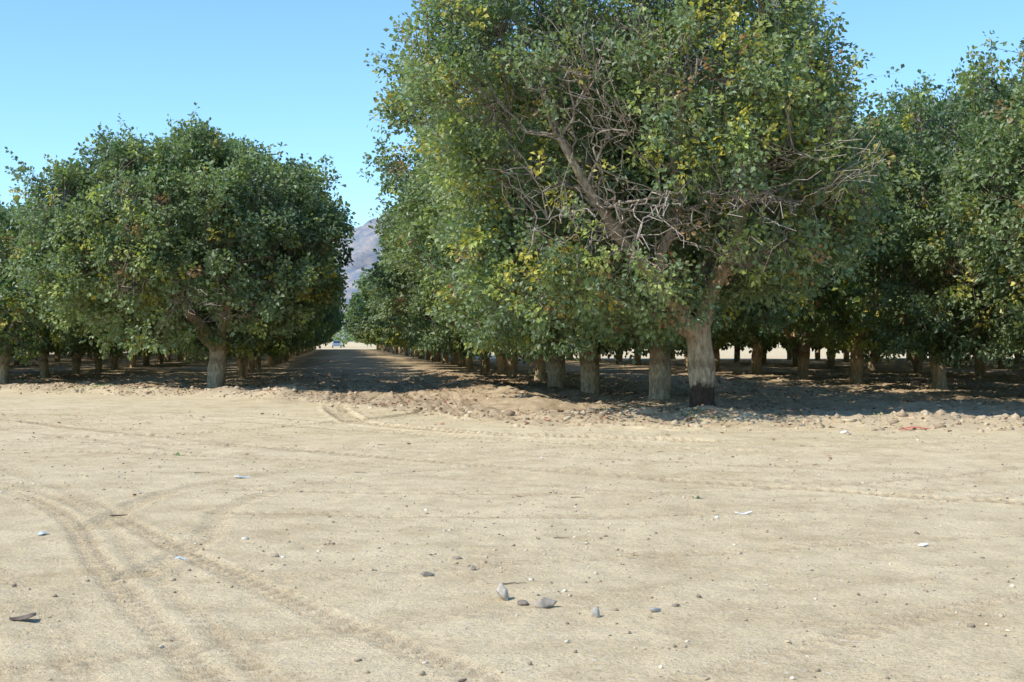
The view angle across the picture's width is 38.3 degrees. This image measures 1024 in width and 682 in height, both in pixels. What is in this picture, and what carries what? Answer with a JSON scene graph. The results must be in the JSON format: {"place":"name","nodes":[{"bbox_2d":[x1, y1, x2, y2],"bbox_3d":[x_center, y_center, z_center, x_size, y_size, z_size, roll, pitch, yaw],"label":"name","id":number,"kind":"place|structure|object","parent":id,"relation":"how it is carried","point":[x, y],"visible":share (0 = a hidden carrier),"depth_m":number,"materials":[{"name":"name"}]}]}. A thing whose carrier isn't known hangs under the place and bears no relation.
{"place":"outdoors","nodes":[
{"label":"outdoors","id":0,"kind":"place"},
{"bbox_2d":[332,214,399,341],"bbox_3d":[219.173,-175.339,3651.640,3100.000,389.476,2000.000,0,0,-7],"label":"hills","id":1,"kind":"structure","parent":0,"point":[365,243],"depth_m":3359.75,"materials":[{"name":"grey stone"}]},
{"bbox_2d":[0,342,1023,681],"bbox_3d":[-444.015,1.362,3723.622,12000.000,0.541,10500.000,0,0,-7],"label":"ground","id":2,"kind":"structure","parent":0,"point":[256,626],"depth_m":11.14,"materials":[{"name":"beige soil"}]},
{"bbox_2d":[11,353,19,364],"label":"pistachio tree","id":3,"kind":"object","parent":2,"relation":"on","point":[16,362],"visible":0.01,"depth_m":86.06,"materials":[{"name":"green plant"}]},
{"bbox_2d":[9,612,35,620],"bbox_3d":[-2.484,1.398,7.479,0.125,0.032,0.093,0,0,4],"label":"bark fragment","id":4,"kind":"object","parent":2,"relation":"on","point":[23,617],"visible":1,"depth_m":7.45,"materials":[{"name":"grey plant"}]},
{"bbox_2d":[54,349,62,361],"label":"pistachio tree","id":5,"kind":"object","parent":2,"relation":"on","point":[57,358],"depth_m":97.94,"materials":[{"name":"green plant"}]},
{"bbox_2d":[0,187,123,383],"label":"pistachio tree","id":6,"kind":"object","parent":2,"relation":"on","point":[10,333],"visible":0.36,"depth_m":47.52,"materials":[{"name":"green plant"}]},
{"bbox_2d":[0,229,128,377],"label":"pistachio tree","id":7,"kind":"object","parent":2,"relation":"on","point":[44,366],"visible":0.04,"depth_m":54.55,"materials":[{"name":"green plant"}]},
{"bbox_2d":[9,283,128,374],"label":"pistachio tree","id":8,"kind":"object","parent":2,"relation":"on","point":[76,362],"visible":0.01,"depth_m":60.79,"materials":[{"name":"green plant"}]},
{"bbox_2d":[69,347,128,368],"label":"pistachio tree","id":9,"kind":"object","parent":2,"relation":"on","point":[114,362],"depth_m":72.26,"materials":[{"name":"green plant"}]},
{"bbox_2d":[47,343,159,372],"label":"pistachio tree","id":10,"kind":"object","parent":2,"relation":"on","point":[98,365],"visible":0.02,"depth_m":66.67,"materials":[{"name":"green plant"}]},
{"bbox_2d":[123,347,175,366],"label":"pistachio tree","id":11,"kind":"object","parent":2,"relation":"on","point":[132,361],"depth_m":78.72,"materials":[{"name":"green plant"}]},
{"bbox_2d":[138,348,177,365],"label":"pistachio tree","id":12,"kind":"object","parent":2,"relation":"on","point":[146,361],"depth_m":84.21,"materials":[{"name":"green plant"}]},
{"bbox_2d":[148,348,175,361],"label":"pistachio tree","id":13,"kind":"object","parent":2,"relation":"on","point":[167,358],"depth_m":96.33,"materials":[{"name":"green plant"}]},
{"bbox_2d":[158,345,169,363],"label":"pistachio tree","id":14,"kind":"object","parent":2,"relation":"on","point":[160,358],"depth_m":90.36,"materials":[{"name":"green plant"}]},
{"bbox_2d":[177,352,181,360],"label":"pistachio tree","id":15,"kind":"object","parent":2,"relation":"on","point":[179,358],"depth_m":102.45,"materials":[{"name":"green plant"}]},
{"bbox_2d":[0,102,359,388],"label":"pistachio tree","id":16,"kind":"object","parent":2,"relation":"on","point":[195,174],"visible":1,"depth_m":39.92,"materials":[{"name":"green plant"}]},
{"bbox_2d":[88,132,353,382],"bbox_3d":[-9.618,-2.699,48.144,8.955,8.529,8.389,0,0,-4],"label":"pistachio tree","id":17,"kind":"object","parent":2,"relation":"on","point":[348,254],"visible":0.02,"depth_m":48.09,"materials":[{"name":"green plant"}]},
{"bbox_2d":[182,225,334,377],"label":"pistachio tree","id":18,"kind":"object","parent":2,"relation":"on","point":[281,345],"visible":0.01,"depth_m":55.07,"materials":[{"name":"green plant"}]},
{"bbox_2d":[176,225,347,372],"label":"pistachio tree","id":19,"kind":"object","parent":2,"relation":"on","point":[252,367],"visible":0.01,"depth_m":65.86,"materials":[{"name":"green plant"}]},
{"bbox_2d":[203,244,341,375],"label":"pistachio tree","id":20,"kind":"object","parent":2,"relation":"on","point":[313,332],"visible":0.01,"depth_m":59.48,"materials":[{"name":"green plant"}]},
{"bbox_2d":[270,553,278,556],"bbox_3d":[-1.546,1.394,9.588,0.056,0.028,0.047,0,0,-27],"label":"rock","id":21,"kind":"object","parent":2,"relation":"on","point":[275,555],"visible":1,"depth_m":9.57,"materials":[{"name":"beige stone"}]},
{"bbox_2d":[255,292,337,368],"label":"pistachio tree","id":22,"kind":"object","parent":2,"relation":"on","point":[258,363],"depth_m":71.43,"materials":[{"name":"green plant"}]},
{"bbox_2d":[267,271,334,367],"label":"pistachio tree","id":23,"kind":"object","parent":2,"relation":"on","point":[270,363],"depth_m":77.95,"materials":[{"name":"green plant"}]},
{"bbox_2d":[277,301,340,363],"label":"pistachio tree","id":24,"kind":"object","parent":2,"relation":"on","point":[279,358],"depth_m":90.70,"materials":[{"name":"green plant"}]},
{"bbox_2d":[281,313,337,362],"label":"pistachio tree","id":25,"kind":"object","parent":2,"relation":"on","point":[327,332],"depth_m":95.36,"materials":[{"name":"green plant"}]},
{"bbox_2d":[273,270,346,365],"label":"pistachio tree","id":26,"kind":"object","parent":2,"relation":"on","point":[275,359],"visible":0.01,"depth_m":83.75,"materials":[{"name":"green plant"}]},
{"bbox_2d":[284,263,348,360],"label":"pistachio tree","id":27,"kind":"object","parent":2,"relation":"on","point":[344,323],"depth_m":102.59,"materials":[{"name":"green plant"}]},
{"bbox_2d":[296,319,341,355],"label":"pistachio tree","id":28,"kind":"object","parent":2,"relation":"on","point":[297,353],"depth_m":137.07,"materials":[{"name":"green plant"}]},
{"bbox_2d":[304,305,343,353],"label":"pistachio tree","id":29,"kind":"object","parent":2,"relation":"on","point":[305,350],"depth_m":161.46,"materials":[{"name":"green plant"}]},
{"bbox_2d":[332,341,340,347],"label":"parked car","id":30,"kind":"object","parent":2,"relation":"on","point":[336,343],"visible":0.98,"depth_m":296.21,"materials":[{"name":"blue paint"}]},
{"bbox_2d":[331,312,372,346],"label":"distant bushes","id":31,"kind":"object","parent":2,"relation":"on","point":[339,338],"visible":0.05,"depth_m":335.96,"materials":[{"name":"green plant"}]},
{"bbox_2d":[342,308,376,349],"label":"pistachio tree","id":32,"kind":"object","parent":2,"relation":"on","point":[343,328],"depth_m":239.69,"materials":[{"name":"green plant"}]},
{"bbox_2d":[343,299,384,350],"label":"pistachio tree","id":33,"kind":"object","parent":2,"relation":"on","point":[347,312],"visible":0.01,"depth_m":203.11,"materials":[{"name":"green plant"}]},
{"bbox_2d":[347,318,382,350],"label":"pistachio tree","id":34,"kind":"object","parent":2,"relation":"on","point":[351,330],"depth_m":209.69,"materials":[{"name":"green plant"}]},
{"bbox_2d":[348,318,387,351],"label":"pistachio tree","id":35,"kind":"object","parent":2,"relation":"on","point":[360,337],"visible":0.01,"depth_m":192.08,"materials":[{"name":"green plant"}]},
{"bbox_2d":[347,308,390,351],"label":"pistachio tree","id":36,"kind":"object","parent":2,"relation":"on","point":[389,348],"depth_m":186.42,"materials":[{"name":"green plant"}]},
{"bbox_2d":[348,297,395,352],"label":"pistachio tree","id":37,"kind":"object","parent":2,"relation":"on","point":[393,348],"visible":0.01,"depth_m":168.19,"materials":[{"name":"green plant"}]},
{"bbox_2d":[348,302,397,353],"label":"pistachio tree","id":38,"kind":"object","parent":2,"relation":"on","point":[349,303],"depth_m":162.35,"materials":[{"name":"green plant"}]},
{"bbox_2d":[345,272,401,354],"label":"pistachio tree","id":39,"kind":"object","parent":2,"relation":"on","point":[354,319],"visible":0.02,"depth_m":149.25,"materials":[{"name":"green plant"}]},
{"bbox_2d":[353,291,405,354],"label":"pistachio tree","id":40,"kind":"object","parent":2,"relation":"on","point":[367,336],"visible":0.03,"depth_m":144.49,"materials":[{"name":"green plant"}]},
{"bbox_2d":[351,291,413,356],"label":"pistachio tree","id":41,"kind":"object","parent":2,"relation":"on","point":[358,295],"visible":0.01,"depth_m":132.29,"materials":[{"name":"green plant"}]},
{"bbox_2d":[354,268,417,356],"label":"pistachio tree","id":42,"kind":"object","parent":2,"relation":"on","point":[371,330],"depth_m":126.34,"materials":[{"name":"green plant"}]},
{"bbox_2d":[364,330,409,355],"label":"pistachio tree","id":43,"kind":"object","parent":2,"relation":"on","point":[407,352],"visible":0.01,"depth_m":138.37,"materials":[{"name":"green plant"}]},
{"bbox_2d":[362,304,418,357],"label":"pistachio tree","id":44,"kind":"object","parent":2,"relation":"on","point":[384,334],"depth_m":119.73,"materials":[{"name":"green plant"}]},
{"bbox_2d":[357,280,429,359],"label":"pistachio tree","id":45,"kind":"object","parent":2,"relation":"on","point":[427,351],"depth_m":108.83,"materials":[{"name":"green plant"}]},
{"bbox_2d":[353,267,434,360],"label":"pistachio tree","id":46,"kind":"object","parent":2,"relation":"on","point":[365,294],"visible":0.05,"depth_m":103.07,"materials":[{"name":"green plant"}]},
{"bbox_2d":[363,264,424,358],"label":"pistachio tree","id":47,"kind":"object","parent":2,"relation":"on","point":[377,331],"visible":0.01,"depth_m":113.46,"materials":[{"name":"green plant"}]},
{"bbox_2d":[359,273,440,361],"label":"pistachio tree","id":48,"kind":"object","parent":2,"relation":"on","point":[437,355],"visible":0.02,"depth_m":96.39,"materials":[{"name":"green plant"}]},
{"bbox_2d":[365,258,448,363],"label":"pistachio tree","id":49,"kind":"object","parent":2,"relation":"on","point":[445,359],"visible":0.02,"depth_m":90.81,"materials":[{"name":"green plant"}]},
{"bbox_2d":[369,267,457,364],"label":"pistachio tree","id":50,"kind":"object","parent":2,"relation":"on","point":[454,361],"depth_m":85.27,"materials":[{"name":"green plant"}]},
{"bbox_2d":[367,278,464,366],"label":"pistachio tree","id":51,"kind":"object","parent":2,"relation":"on","point":[461,363],"depth_m":78.56,"materials":[{"name":"green plant"}]},
{"bbox_2d":[420,571,433,576],"bbox_3d":[-0.507,1.396,8.821,0.090,0.039,0.043,0,0,-30],"label":"rock","id":52,"kind":"object","parent":2,"relation":"on","point":[426,574],"visible":1,"depth_m":8.80,"materials":[{"name":"grey stone"}]},
{"bbox_2d":[371,279,494,369],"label":"pistachio tree","id":53,"kind":"object","parent":2,"relation":"on","point":[469,365],"depth_m":73.04,"materials":[{"name":"green plant"}]},
{"bbox_2d":[376,208,489,372],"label":"pistachio tree","id":54,"kind":"object","parent":2,"relation":"on","point":[485,367],"depth_m":66.99,"materials":[{"name":"green plant"}]},
{"bbox_2d":[375,272,506,374],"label":"pistachio tree","id":55,"kind":"object","parent":2,"relation":"on","point":[501,366],"depth_m":61.43,"materials":[{"name":"green plant"}]},
{"bbox_2d":[370,214,530,377],"bbox_3d":[0.097,-2.545,55.150,10.760,8.208,7.708,0,0,-10],"label":"pistachio tree","id":56,"kind":"object","parent":2,"relation":"on","point":[512,363],"visible":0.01,"depth_m":54.94,"materials":[{"name":"green plant"}]},
{"bbox_2d":[17,383,909,498],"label":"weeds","id":57,"kind":"object","parent":2,"relation":"on","point":[697,496],"visible":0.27,"depth_m":25.55,"materials":[{"name":"green plant"}]},
{"bbox_2d":[358,126,575,387],"bbox_3d":[0.666,-2.818,43.373,10.845,8.910,9.627,0,0,-21],"label":"pistachio tree","id":58,"kind":"object","parent":2,"relation":"on","point":[422,329],"visible":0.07,"depth_m":42.26,"materials":[{"name":"green plant"}]},
{"bbox_2d":[496,583,508,600],"bbox_3d":[-0.044,1.384,8.028,0.055,0.124,0.078,-28,11,-21],"label":"rock","id":59,"kind":"object","parent":2,"relation":"on","point":[501,590],"visible":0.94,"depth_m":8.01,"materials":[{"name":"grey stone"}]},
{"bbox_2d":[388,252,620,380],"bbox_3d":[0.797,-2.424,49.760,10.448,7.906,7.803,0,0,3],"label":"pistachio tree","id":60,"kind":"object","parent":2,"relation":"on","point":[542,369],"depth_m":49.45,"materials":[{"name":"green plant"}]},
{"bbox_2d":[0,401,1023,681],"bbox_3d":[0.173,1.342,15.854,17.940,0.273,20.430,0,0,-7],"label":"pebbles","id":61,"kind":"object","parent":2,"relation":"on","point":[421,672],"visible":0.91,"depth_m":10.49,"materials":[{"name":"grey stone"}]},
{"bbox_2d":[0,382,1023,436],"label":"berm clods","id":62,"kind":"object","parent":2,"relation":"on","point":[941,412],"visible":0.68,"depth_m":24.74,"materials":[{"name":"brown soil"}]},
{"bbox_2d":[3,371,1023,553],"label":"leaf litter","id":63,"kind":"object","parent":2,"relation":"on","point":[568,399],"visible":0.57,"depth_m":39.58,"materials":[{"name":"brown plant"}]},
{"bbox_2d":[502,582,525,584],"bbox_3d":[0.014,1.393,8.480,0.143,0.012,0.009,0,0,-17],"label":"twig","id":64,"kind":"object","parent":2,"relation":"on","point":[512,583],"visible":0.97,"depth_m":8.47,"materials":[{"name":"wood"}]},
{"bbox_2d":[13,371,1023,426],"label":"dirt clods","id":65,"kind":"object","parent":2,"relation":"on","point":[862,409],"visible":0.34,"depth_m":38.91,"materials":[{"name":"brown soil"}]},
{"bbox_2d":[517,599,528,604],"bbox_3d":[0.060,1.400,7.880,0.064,0.030,0.066,0,0,-18],"label":"rock","id":66,"kind":"object","parent":2,"relation":"on","point":[522,602],"visible":1,"depth_m":7.86,"materials":[{"name":"grey stone"}]},
{"bbox_2d":[379,95,689,393],"bbox_3d":[1.522,-2.887,39.470,10.244,8.962,8.900,0,0,-7],"label":"pistachio tree","id":67,"kind":"object","parent":2,"relation":"on","point":[414,234],"visible":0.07,"depth_m":38.17,"materials":[{"name":"green plant"}]},
{"bbox_2d":[533,597,557,608],"bbox_3d":[0.180,1.396,7.828,0.143,0.073,0.082,0,0,-18],"label":"rock","id":68,"kind":"object","parent":2,"relation":"on","point":[544,602],"visible":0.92,"depth_m":7.81,"materials":[{"name":"grey stone"}]},
{"bbox_2d":[591,607,599,617],"bbox_3d":[0.425,1.392,7.526,0.047,0.068,0.048,0,0,-12],"label":"rock","id":69,"kind":"object","parent":2,"relation":"on","point":[595,613],"visible":0.99,"depth_m":7.51,"materials":[{"name":"white stone"}]},
{"bbox_2d":[615,350,622,363],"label":"pistachio tree","id":70,"kind":"object","parent":2,"relation":"on","point":[619,359],"depth_m":89.88,"materials":[{"name":"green plant"}]},
{"bbox_2d":[397,28,871,399],"bbox_3d":[2.692,-2.937,33.714,10.845,8.910,9.627,0,0,-7],"label":"pistachio tree","id":71,"kind":"object","parent":2,"relation":"on","point":[659,373],"visible":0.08,"depth_m":32.98,"materials":[{"name":"green plant"}]},
{"bbox_2d":[363,0,921,407],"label":"pistachio tree","id":72,"kind":"object","parent":2,"relation":"on","point":[795,108],"visible":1,"depth_m":24.72,"materials":[{"name":"green plant"}]},
{"bbox_2d":[626,345,681,364],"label":"pistachio tree","id":73,"kind":"object","parent":2,"relation":"on","point":[637,358],"depth_m":84.11,"materials":[{"name":"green plant"}]},
{"bbox_2d":[649,607,660,611],"bbox_3d":[0.740,1.397,7.640,0.070,0.035,0.042,0,0,-41],"label":"rock","id":74,"kind":"object","parent":2,"relation":"on","point":[652,609],"visible":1,"depth_m":7.62,"materials":[{"name":"white stone"}]},
{"bbox_2d":[633,339,724,369],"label":"pistachio tree","id":75,"kind":"object","parent":2,"relation":"on","point":[685,353],"depth_m":71.39,"materials":[{"name":"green plant"}]},
{"bbox_2d":[673,332,787,371],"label":"pistachio tree","id":76,"kind":"object","parent":2,"relation":"on","point":[716,352],"depth_m":65.62,"materials":[{"name":"green plant"}]},
{"bbox_2d":[719,341,774,362],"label":"pistachio tree","id":77,"kind":"object","parent":2,"relation":"on","point":[736,354],"depth_m":94.32,"materials":[{"name":"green plant"}]},
{"bbox_2d":[725,341,791,363],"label":"pistachio tree","id":78,"kind":"object","parent":2,"relation":"on","point":[764,358],"visible":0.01,"depth_m":88.31,"materials":[{"name":"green plant"}]},
{"bbox_2d":[712,324,821,373],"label":"pistachio tree","id":79,"kind":"object","parent":2,"relation":"on","point":[756,356],"visible":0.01,"depth_m":60.03,"materials":[{"name":"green plant"}]},
{"bbox_2d":[768,345,791,358],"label":"pistachio tree","id":80,"kind":"object","parent":2,"relation":"on","point":[789,355],"visible":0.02,"depth_m":111.19,"materials":[{"name":"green plant"}]},
{"bbox_2d":[738,340,822,365],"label":"pistachio tree","id":81,"kind":"object","parent":2,"relation":"on","point":[795,350],"depth_m":82.28,"materials":[{"name":"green plant"}]},
{"bbox_2d":[711,227,871,378],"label":"pistachio tree","id":82,"kind":"object","parent":2,"relation":"on","point":[803,354],"visible":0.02,"depth_m":54.01,"materials":[{"name":"green plant"}]},
{"bbox_2d":[797,340,834,367],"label":"pistachio tree","id":83,"kind":"object","parent":2,"relation":"on","point":[830,363],"visible":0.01,"depth_m":76.54,"materials":[{"name":"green plant"}]},
{"bbox_2d":[810,346,821,359],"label":"pistachio tree","id":84,"kind":"object","parent":2,"relation":"on","point":[817,354],"depth_m":105.17,"materials":[{"name":"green plant"}]},
{"bbox_2d":[843,350,848,361],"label":"pistachio tree","id":85,"kind":"object","parent":2,"relation":"on","point":[846,356],"depth_m":99.29,"materials":[{"name":"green plant"}]},
{"bbox_2d":[750,114,951,383],"bbox_3d":[11.394,-2.845,48.337,10.756,8.920,7.860,0,0,-12],"label":"pistachio tree","id":86,"kind":"object","parent":2,"relation":"on","point":[858,355],"visible":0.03,"depth_m":47.98,"materials":[{"name":"green plant"}]},
{"bbox_2d":[811,334,912,369],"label":"pistachio tree","id":87,"kind":"object","parent":2,"relation":"on","point":[871,365],"depth_m":70.65,"materials":[{"name":"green plant"}]},
{"bbox_2d":[850,348,879,363],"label":"pistachio tree","id":88,"kind":"object","parent":2,"relation":"on","point":[877,358],"depth_m":93.22,"materials":[{"name":"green plant"}]},
{"bbox_2d":[872,342,922,372],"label":"pistachio tree","id":89,"kind":"object","parent":2,"relation":"on","point":[918,365],"depth_m":64.55,"materials":[{"name":"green plant"}]},
{"bbox_2d":[788,55,1007,389],"bbox_3d":[11.979,-3.022,42.029,10.046,9.494,8.922,0,0,-13],"label":"pistachio tree","id":90,"kind":"object","parent":2,"relation":"on","point":[846,310],"visible":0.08,"depth_m":41.88,"materials":[{"name":"green plant"}]},
{"bbox_2d":[910,352,913,364],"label":"pistachio tree","id":91,"kind":"object","parent":2,"relation":"on","point":[911,359],"depth_m":87.14,"materials":[{"name":"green plant"}]},
{"bbox_2d":[904,426,930,428],"bbox_3d":[6.301,1.352,22.905,0.418,0.046,0.082,0,0,5],"label":"red ribbon","id":92,"kind":"object","parent":2,"relation":"on","point":[916,427],"visible":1,"depth_m":22.89,"materials":[{"name":"red fabric"}]},
{"bbox_2d":[841,57,1023,370],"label":"pistachio tree","id":93,"kind":"object","parent":2,"relation":"on","point":[925,257],"visible":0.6,"depth_m":35.01,"materials":[{"name":"green plant"}]},
{"bbox_2d":[931,30,1023,342],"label":"pistachio tree","id":94,"kind":"object","parent":2,"relation":"on","point":[995,169],"visible":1,"depth_m":30.25,"materials":[{"name":"green plant"}]},
{"bbox_2d":[973,336,998,375],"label":"pistachio tree","id":95,"kind":"object","parent":2,"relation":"on","point":[980,368],"depth_m":58.41,"materials":[{"name":"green plant"}]},
{"bbox_2d":[998,352,1005,367],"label":"pistachio tree","id":96,"kind":"object","parent":2,"relation":"on","point":[1001,364],"depth_m":75.53,"materials":[{"name":"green plant"}]},
{"bbox_2d":[1015,353,1021,362],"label":"pistachio tree","id":97,"kind":"object","parent":2,"relation":"on","point":[1018,359],"depth_m":92.16,"materials":[{"name":"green plant"}]},
{"bbox_2d":[0,0,1023,261],"label":"sky","id":98,"kind":"structure","parent":0,"point":[293,73],"materials":[{"name":"blue"}]}
]}

